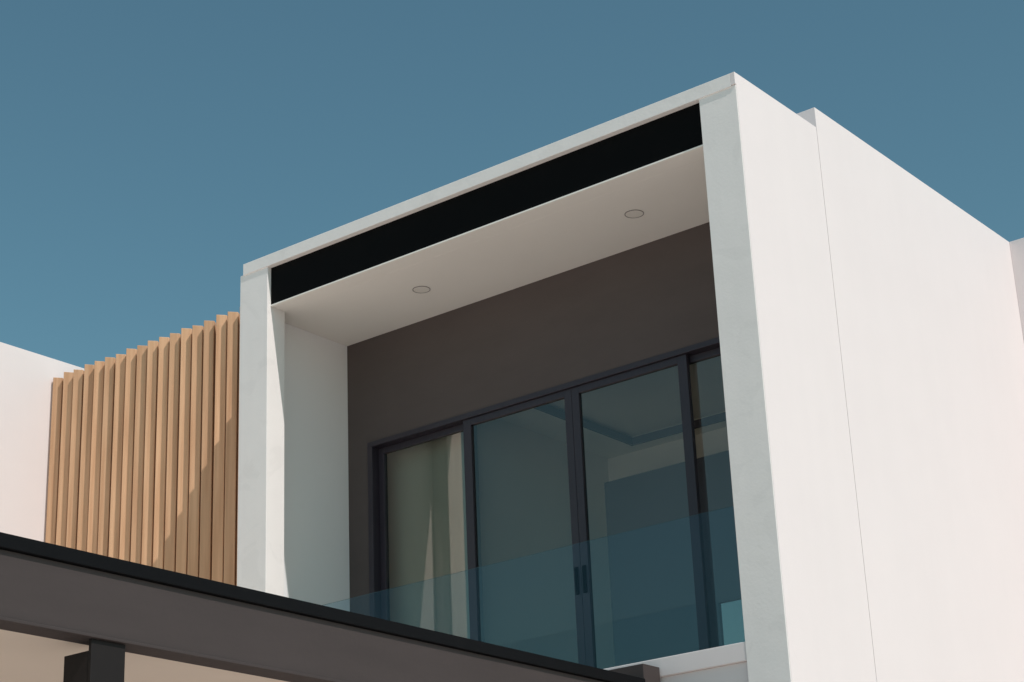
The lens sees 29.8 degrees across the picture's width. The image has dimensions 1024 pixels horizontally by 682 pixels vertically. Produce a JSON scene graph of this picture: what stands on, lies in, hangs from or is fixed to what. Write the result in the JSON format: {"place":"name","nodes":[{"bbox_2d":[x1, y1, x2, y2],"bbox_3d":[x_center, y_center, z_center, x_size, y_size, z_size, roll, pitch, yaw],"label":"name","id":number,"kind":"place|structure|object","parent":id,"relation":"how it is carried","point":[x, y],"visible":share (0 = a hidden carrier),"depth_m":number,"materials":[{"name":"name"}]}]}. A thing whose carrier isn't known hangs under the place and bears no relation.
{"place":"outdoors","nodes":[
{"label":"outdoors","id":0,"kind":"place"},
{"bbox_2d":[0,0,1023,367],"label":"sky","id":1,"kind":"structure","parent":0,"point":[152,151],"materials":[{"name":"blue"}]},
{"bbox_2d":[237,72,1023,681],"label":"modern house","id":2,"kind":"structure","parent":0,"point":[719,378],"depth_m":18.52,"materials":[{"name":"white paint"}]},
{"bbox_2d":[45,312,239,585],"bbox_3d":[-3.751,1.766,20.992,3.986,3.929,0.177,-18,-26,35],"label":"timber screen","id":3,"kind":"object","parent":2,"relation":"attached to","point":[143,456],"visible":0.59,"depth_m":21.28,"materials":[{"name":"brown wood"}]},
{"bbox_2d":[379,424,483,641],"bbox_3d":[-0.812,2.402,19.159,1.285,3.081,0.050,-18,-26,35],"label":"door panel","id":4,"kind":"structure","parent":2,"relation":"in","point":[383,486],"depth_m":19.60,"materials":[{"name":"metal"}]},
{"bbox_2d":[463,389,585,664],"bbox_3d":[0.103,2.067,18.396,1.356,3.081,0.085,-18,-26,35],"label":"door panel","id":5,"kind":"structure","parent":2,"relation":"in","point":[468,425],"depth_m":18.64,"materials":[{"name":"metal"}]},
{"bbox_2d":[571,354,711,667],"bbox_3d":[1.156,1.726,17.633,1.327,3.081,0.085,-18,-26,35],"label":"door panel","id":6,"kind":"structure","parent":2,"relation":"in","point":[699,571],"depth_m":17.71,"materials":[{"name":"metal"}]},
{"bbox_2d":[689,347,720,645],"bbox_3d":[2.135,1.446,17.020,1.305,3.081,0.050,-18,-26,35],"label":"door panel","id":7,"kind":"structure","parent":2,"relation":"in","point":[715,352],"depth_m":17.75,"materials":[{"name":"metal"}]},
{"bbox_2d":[721,600,744,645],"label":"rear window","id":8,"kind":"structure","parent":2,"relation":"in","point":[732,613],"depth_m":19.73,"materials":[{"name":"teal glass"}]},
{"label":"ground","id":9,"kind":"structure","parent":0,"visible":0},
{"bbox_2d":[0,342,83,541],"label":"neighbouring house","id":10,"kind":"structure","parent":9,"relation":"on","point":[26,384],"depth_m":22.23,"materials":[{"name":"white paint"}]},
{"bbox_2d":[0,532,659,681],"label":"carport","id":11,"kind":"object","parent":9,"relation":"on","point":[67,614],"visible":1,"depth_m":11.70,"materials":[{"name":"brown metal"}]}
]}

